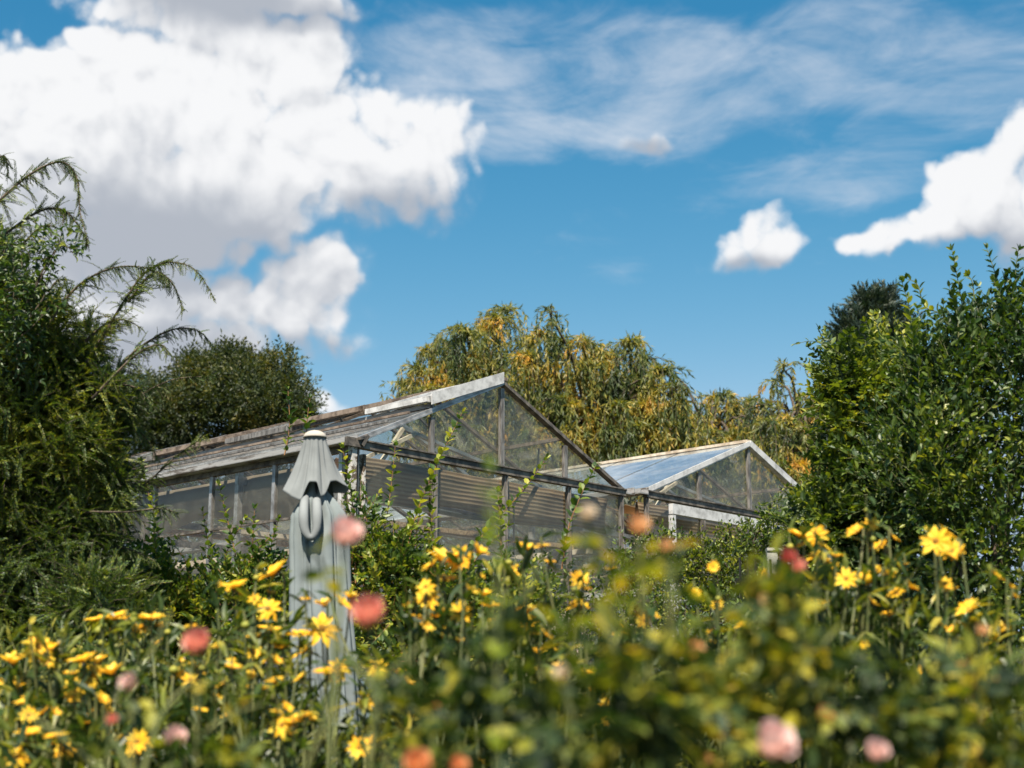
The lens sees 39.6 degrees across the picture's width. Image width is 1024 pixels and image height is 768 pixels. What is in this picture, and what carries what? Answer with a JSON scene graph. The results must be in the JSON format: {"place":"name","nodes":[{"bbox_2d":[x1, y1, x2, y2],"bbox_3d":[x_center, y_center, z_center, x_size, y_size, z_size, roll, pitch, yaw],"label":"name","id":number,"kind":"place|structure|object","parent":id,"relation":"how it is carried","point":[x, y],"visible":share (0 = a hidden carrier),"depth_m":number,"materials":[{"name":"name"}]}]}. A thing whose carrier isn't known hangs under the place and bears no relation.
{"place":"outdoors","nodes":[
{"label":"outdoors","id":0,"kind":"place"},
{"bbox_2d":[0,0,1023,716],"label":"sky","id":1,"kind":"structure","parent":0,"point":[350,182],"materials":[{"name":"blue"}]},
{"bbox_3d":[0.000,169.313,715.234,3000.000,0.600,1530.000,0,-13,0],"label":"ground","id":2,"kind":"structure","parent":0,"visible":0},
{"bbox_2d":[0,704,82,767],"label":"yellow daisy","id":3,"kind":"object","parent":2,"relation":"on","point":[23,751],"visible":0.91,"depth_m":3.96,"materials":[{"name":"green plant"}]},
{"bbox_2d":[0,650,86,765],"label":"yellow daisy","id":4,"kind":"object","parent":2,"relation":"on","point":[13,658],"visible":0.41,"depth_m":4.46,"materials":[{"name":"green plant"}]},
{"bbox_2d":[0,208,90,427],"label":"broadleaf shrub","id":5,"kind":"object","parent":2,"relation":"on","point":[19,315],"visible":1,"depth_m":8.00,"materials":[{"name":"green plant"}]},
{"bbox_2d":[0,688,119,767],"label":"yellow daisy","id":6,"kind":"object","parent":2,"relation":"on","point":[28,700],"visible":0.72,"depth_m":4.13,"materials":[{"name":"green plant"}]},
{"bbox_2d":[0,604,126,767],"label":"yellow daisy","id":7,"kind":"object","parent":2,"relation":"on","point":[57,659],"visible":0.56,"depth_m":4.53,"materials":[{"name":"green plant"}]},
{"bbox_2d":[0,659,156,767],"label":"yellow daisy","id":8,"kind":"object","parent":2,"relation":"on","point":[71,692],"visible":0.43,"depth_m":4.23,"materials":[{"name":"green plant"}]},
{"bbox_2d":[34,651,186,767],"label":"yellow daisy","id":9,"kind":"object","parent":2,"relation":"on","point":[91,677],"visible":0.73,"depth_m":4.24,"materials":[{"name":"green plant"}]},
{"bbox_2d":[0,152,221,701],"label":"conifer tree","id":10,"kind":"object","parent":2,"relation":"on","point":[67,499],"visible":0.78,"depth_m":8.10,"materials":[{"name":"green plant"}]},
{"bbox_2d":[27,682,203,767],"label":"yellow daisy","id":11,"kind":"object","parent":2,"relation":"on","point":[116,762],"visible":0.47,"depth_m":4.12,"materials":[{"name":"green plant"}]},
{"bbox_2d":[59,609,179,759],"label":"yellow daisy","id":12,"kind":"object","parent":2,"relation":"on","point":[99,624],"visible":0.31,"depth_m":4.87,"materials":[{"name":"green plant"}]},
{"bbox_2d":[61,729,207,767],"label":"yellow daisy","id":13,"kind":"object","parent":2,"relation":"on","point":[141,741],"visible":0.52,"depth_m":4.04,"materials":[{"name":"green plant"}]},
{"bbox_2d":[21,611,276,767],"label":"rose bush","id":14,"kind":"object","parent":2,"relation":"on","point":[195,640],"visible":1,"depth_m":2.33,"materials":[{"name":"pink plant"}]},
{"bbox_2d":[80,589,220,762],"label":"yellow daisy","id":15,"kind":"object","parent":2,"relation":"on","point":[166,639],"visible":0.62,"depth_m":4.69,"materials":[{"name":"green plant"}]},
{"bbox_2d":[116,611,256,767],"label":"yellow daisy","id":16,"kind":"object","parent":2,"relation":"on","point":[186,724],"visible":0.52,"depth_m":4.41,"materials":[{"name":"green plant"}]},
{"bbox_2d":[106,329,330,710],"bbox_3d":[-8.143,3.926,36.033,6.907,10.658,4.898,-4,-14,16],"label":"round tree","id":17,"kind":"object","parent":2,"relation":"on","point":[244,390],"visible":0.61,"depth_m":35.67,"materials":[{"name":"green plant"}]},
{"bbox_2d":[121,385,315,686],"bbox_3d":[-1.965,0.994,9.011,1.552,2.053,0.906,0,-13,0],"label":"forsythia shrub","id":18,"kind":"object","parent":2,"relation":"on","point":[185,590],"visible":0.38,"depth_m":8.83,"materials":[{"name":"green plant"}]},
{"bbox_2d":[118,660,337,767],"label":"yellow daisy","id":19,"kind":"object","parent":2,"relation":"on","point":[220,730],"visible":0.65,"depth_m":4.24,"materials":[{"name":"green plant"}]},
{"bbox_2d":[155,559,346,761],"bbox_3d":[-0.918,1.366,4.865,0.719,1.524,0.832,0,-13,0],"label":"yellow daisy","id":20,"kind":"object","parent":2,"relation":"on","point":[254,599],"visible":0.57,"depth_m":4.87,"materials":[{"name":"green plant"}]},
{"bbox_2d":[204,598,358,767],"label":"yellow daisy","id":21,"kind":"object","parent":2,"relation":"on","point":[266,607],"visible":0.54,"depth_m":4.61,"materials":[{"name":"green plant"}]},
{"bbox_2d":[214,624,359,767],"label":"yellow daisy","id":22,"kind":"object","parent":2,"relation":"on","point":[269,658],"visible":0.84,"depth_m":4.40,"materials":[{"name":"green plant"}]},
{"bbox_2d":[253,701,338,767],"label":"yellow daisy","id":23,"kind":"object","parent":2,"relation":"on","point":[288,725],"visible":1,"depth_m":4.00,"materials":[{"name":"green plant"}]},
{"bbox_2d":[262,588,342,767],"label":"yellow daisy","id":24,"kind":"object","parent":2,"relation":"on","point":[317,632],"visible":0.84,"depth_m":4.59,"materials":[{"name":"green plant"}]},
{"bbox_2d":[282,430,359,739],"bbox_3d":[-1.039,1.421,7.370,0.529,2.406,0.520,0,-13,0],"label":"closed parasol","id":25,"kind":"object","parent":2,"relation":"on","point":[315,482],"visible":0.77,"depth_m":7.40,"materials":[{"name":"fabric"}]},
{"bbox_2d":[261,586,381,756],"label":"yellow daisy","id":26,"kind":"object","parent":2,"relation":"on","point":[350,594],"visible":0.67,"depth_m":4.67,"materials":[{"name":"green plant"}]},
{"bbox_2d":[309,656,394,767],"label":"yellow daisy","id":27,"kind":"object","parent":2,"relation":"on","point":[327,670],"visible":0.59,"depth_m":4.22,"materials":[{"name":"green plant"}]},
{"bbox_2d":[346,736,382,767],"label":"yellow daisy","id":28,"kind":"object","parent":2,"relation":"on","point":[359,745],"visible":0.69,"depth_m":3.91,"materials":[{"name":"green plant"}]},
{"bbox_2d":[117,372,634,756],"bbox_3d":[-3.154,2.436,14.901,8.510,3.875,3.676,-12,-18,41],"label":"greenhouse","id":29,"kind":"object","parent":2,"relation":"on","point":[458,494],"visible":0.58,"depth_m":12.48,"materials":[{"name":"glass"}]},
{"bbox_2d":[301,516,463,767],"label":"rose bush","id":30,"kind":"object","parent":2,"relation":"on","point":[366,610],"visible":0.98,"depth_m":2.08,"materials":[{"name":"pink plant"}]},
{"bbox_2d":[298,650,466,767],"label":"yellow daisy","id":31,"kind":"object","parent":2,"relation":"on","point":[364,703],"visible":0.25,"depth_m":4.32,"materials":[{"name":"green plant"}]},
{"bbox_2d":[339,581,469,767],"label":"yellow daisy","id":32,"kind":"object","parent":2,"relation":"on","point":[413,635],"visible":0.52,"depth_m":4.42,"materials":[{"name":"green plant"}]},
{"bbox_2d":[357,542,520,759],"bbox_3d":[-0.216,1.290,4.460,0.540,1.593,0.774,0,-13,0],"label":"yellow daisy","id":33,"kind":"object","parent":2,"relation":"on","point":[457,557],"visible":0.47,"depth_m":4.52,"materials":[{"name":"green plant"}]},
{"bbox_2d":[337,595,558,767],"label":"rose bush","id":34,"kind":"object","parent":2,"relation":"on","point":[475,696],"visible":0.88,"depth_m":2.10,"materials":[{"name":"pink plant"}]},
{"bbox_2d":[358,579,551,767],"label":"yellow daisy","id":35,"kind":"object","parent":2,"relation":"on","point":[460,610],"visible":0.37,"depth_m":4.33,"materials":[{"name":"green plant"}]},
{"bbox_2d":[378,301,560,547],"bbox_3d":[-0.872,2.838,29.177,3.908,9.665,3.687,0,-13,0],"label":"willow tree","id":36,"kind":"object","parent":2,"relation":"on","point":[456,366],"visible":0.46,"depth_m":28.86,"materials":[{"name":"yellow plant"}]},
{"bbox_2d":[339,407,601,701],"bbox_3d":[-0.337,1.104,8.802,1.793,1.910,0.976,0,-13,0],"label":"forsythia shrub","id":37,"kind":"object","parent":2,"relation":"on","point":[385,562],"visible":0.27,"depth_m":8.66,"materials":[{"name":"green plant"}]},
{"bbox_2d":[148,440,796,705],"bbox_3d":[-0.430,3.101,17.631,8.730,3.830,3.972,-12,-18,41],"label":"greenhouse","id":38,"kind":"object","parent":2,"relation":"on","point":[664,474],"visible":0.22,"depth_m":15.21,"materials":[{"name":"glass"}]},
{"bbox_2d":[475,452,513,767],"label":"lime shoot","id":39,"kind":"object","parent":2,"relation":"on","point":[488,536],"visible":1,"depth_m":1.68,"materials":[{"name":"green plant"}]},
{"bbox_2d":[98,478,915,707],"bbox_3d":[-2.196,4.120,25.018,19.630,5.224,3.514,0,-13,0],"label":"evergreen hedge","id":40,"kind":"object","parent":2,"relation":"on","point":[606,539],"visible":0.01,"depth_m":24.99,"materials":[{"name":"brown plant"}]},
{"bbox_2d":[0,587,1023,767],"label":"undergrowth","id":41,"kind":"object","parent":2,"relation":"on","point":[757,760],"visible":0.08,"depth_m":5.51,"materials":[{"name":"green plant"}]},
{"bbox_2d":[432,531,597,752],"bbox_3d":[0.089,1.300,4.689,0.584,1.605,0.704,12,-18,-42],"label":"yellow daisy","id":42,"kind":"object","parent":2,"relation":"on","point":[508,572],"visible":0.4,"depth_m":4.75,"materials":[{"name":"green plant"}]},
{"bbox_2d":[440,735,596,767],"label":"yellow daisy","id":43,"kind":"object","parent":2,"relation":"on","point":[474,746],"visible":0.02,"depth_m":4.01,"materials":[{"name":"green plant"}]},
{"bbox_2d":[463,592,599,759],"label":"yellow daisy","id":44,"kind":"object","parent":2,"relation":"on","point":[537,635],"visible":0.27,"depth_m":4.38,"materials":[{"name":"green plant"}]},
{"bbox_2d":[467,632,609,767],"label":"yellow daisy","id":45,"kind":"object","parent":2,"relation":"on","point":[546,666],"visible":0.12,"depth_m":4.31,"materials":[{"name":"green plant"}]},
{"bbox_2d":[539,592,596,679],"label":"pale flowering plant","id":46,"kind":"object","parent":2,"relation":"on","point":[576,648],"visible":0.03,"depth_m":7.25,"materials":[{"name":"green plant"}]},
{"bbox_2d":[514,556,652,737],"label":"yellow daisy","id":47,"kind":"object","parent":2,"relation":"on","point":[578,605],"visible":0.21,"depth_m":4.67,"materials":[{"name":"green plant"}]},
{"bbox_2d":[514,642,682,767],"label":"yellow daisy","id":48,"kind":"object","parent":2,"relation":"on","point":[562,651],"visible":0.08,"depth_m":4.24,"materials":[{"name":"green plant"}]},
{"bbox_2d":[486,526,711,673],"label":"shrub","id":49,"kind":"object","parent":2,"relation":"on","point":[659,603],"visible":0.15,"depth_m":9.14,"materials":[{"name":"green plant"}]},
{"bbox_2d":[487,304,720,636],"bbox_3d":[1.943,2.983,28.157,4.974,8.924,3.895,0,-13,0],"label":"willow tree","id":50,"kind":"object","parent":2,"relation":"on","point":[633,415],"visible":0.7,"depth_m":27.78,"materials":[{"name":"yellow plant"}]},
{"bbox_2d":[487,503,758,767],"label":"rose bush","id":51,"kind":"object","parent":2,"relation":"on","point":[637,731],"visible":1,"depth_m":1.90,"materials":[{"name":"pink plant"}]},
{"bbox_2d":[561,546,710,759],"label":"yellow daisy","id":52,"kind":"object","parent":2,"relation":"on","point":[653,613],"visible":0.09,"depth_m":4.57,"materials":[{"name":"green plant"}]},
{"bbox_2d":[607,465,822,643],"bbox_3d":[1.542,1.268,9.975,1.762,1.414,0.896,0,-13,0],"label":"shrub","id":53,"kind":"object","parent":2,"relation":"on","point":[695,557],"visible":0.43,"depth_m":9.88,"materials":[{"name":"green plant"}]},
{"bbox_2d":[636,554,806,767],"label":"yellow daisy","id":54,"kind":"object","parent":2,"relation":"on","point":[714,592],"visible":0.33,"depth_m":4.63,"materials":[{"name":"green plant"}]},
{"bbox_2d":[659,362,786,620],"bbox_3d":[4.378,3.547,30.049,3.422,8.698,3.945,0,-13,0],"label":"willow tree","id":55,"kind":"object","parent":2,"relation":"on","point":[726,425],"visible":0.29,"depth_m":29.90,"materials":[{"name":"green plant"}]},
{"bbox_2d":[736,557,771,614],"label":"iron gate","id":56,"kind":"structure","parent":2,"relation":"on","point":[738,580],"depth_m":9.19,"materials":[{"name":"black metal"}]},
{"bbox_2d":[611,530,926,767],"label":"rose bush","id":57,"kind":"object","parent":2,"relation":"on","point":[782,612],"visible":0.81,"depth_m":2.11,"materials":[{"name":"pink plant"}]},
{"bbox_2d":[765,548,777,572],"bbox_3d":[1.742,2.082,9.321,0.070,2.011,0.070,0,-13,0],"label":"white post","id":58,"kind":"object","parent":2,"relation":"on","point":[769,553],"visible":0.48,"depth_m":9.52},
{"bbox_2d":[730,357,830,511],"bbox_3d":[5.696,3.306,26.857,2.983,7.717,3.499,0,-13,0],"label":"willow tree","id":59,"kind":"object","parent":2,"relation":"on","point":[788,443],"visible":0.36,"depth_m":26.89,"materials":[{"name":"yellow plant"}]},
{"bbox_2d":[724,528,916,767],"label":"yellow daisy","id":60,"kind":"object","parent":2,"relation":"on","point":[864,580],"visible":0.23,"depth_m":4.54,"materials":[{"name":"green plant"}]},
{"bbox_2d":[741,514,916,767],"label":"yellow daisy","id":61,"kind":"object","parent":2,"relation":"on","point":[807,532],"visible":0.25,"depth_m":4.75,"materials":[{"name":"green plant"}]},
{"bbox_2d":[799,496,927,759],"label":"yellow daisy","id":62,"kind":"object","parent":2,"relation":"on","point":[870,523],"visible":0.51,"depth_m":4.65,"materials":[{"name":"green plant"}]},
{"bbox_2d":[715,309,1018,684],"bbox_3d":[2.103,1.179,8.556,1.804,3.424,1.277,0,-13,0],"label":"round shrub","id":63,"kind":"object","parent":2,"relation":"on","point":[851,367],"visible":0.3,"depth_m":8.55,"materials":[{"name":"green plant"}]},
{"bbox_2d":[820,277,923,360],"bbox_3d":[8.583,2.922,33.188,2.874,11.330,2.824,9,-16,-34],"label":"pine tree","id":64,"kind":"object","parent":2,"relation":"on","point":[881,297],"visible":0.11,"depth_m":34.01,"materials":[{"name":"green plant"}]},
{"bbox_2d":[755,613,1023,767],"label":"rose bush","id":65,"kind":"object","parent":2,"relation":"on","point":[955,729],"visible":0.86,"depth_m":2.18,"materials":[{"name":"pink plant"}]},
{"bbox_2d":[813,573,984,767],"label":"yellow daisy","id":66,"kind":"object","parent":2,"relation":"on","point":[899,589],"visible":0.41,"depth_m":4.51,"materials":[{"name":"green plant"}]},
{"bbox_2d":[829,527,992,733],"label":"yellow daisy","id":67,"kind":"object","parent":2,"relation":"on","point":[910,639],"visible":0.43,"depth_m":4.74,"materials":[{"name":"green plant"}]},
{"bbox_2d":[829,241,1023,661],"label":"tall shrub","id":68,"kind":"object","parent":2,"relation":"on","point":[977,350],"visible":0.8,"depth_m":7.79,"materials":[{"name":"green plant"}]},
{"bbox_2d":[849,525,1023,762],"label":"yellow daisy","id":69,"kind":"object","parent":2,"relation":"on","point":[934,539],"visible":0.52,"depth_m":4.43,"materials":[{"name":"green plant"}]},
{"bbox_2d":[907,596,1023,767],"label":"yellow daisy","id":70,"kind":"object","parent":2,"relation":"on","point":[969,606],"visible":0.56,"depth_m":4.32,"materials":[{"name":"green plant"}]},
{"bbox_2d":[945,549,1023,764],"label":"yellow daisy","id":71,"kind":"object","parent":2,"relation":"on","point":[994,576],"visible":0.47,"depth_m":4.53,"materials":[{"name":"green plant"}]}
]}

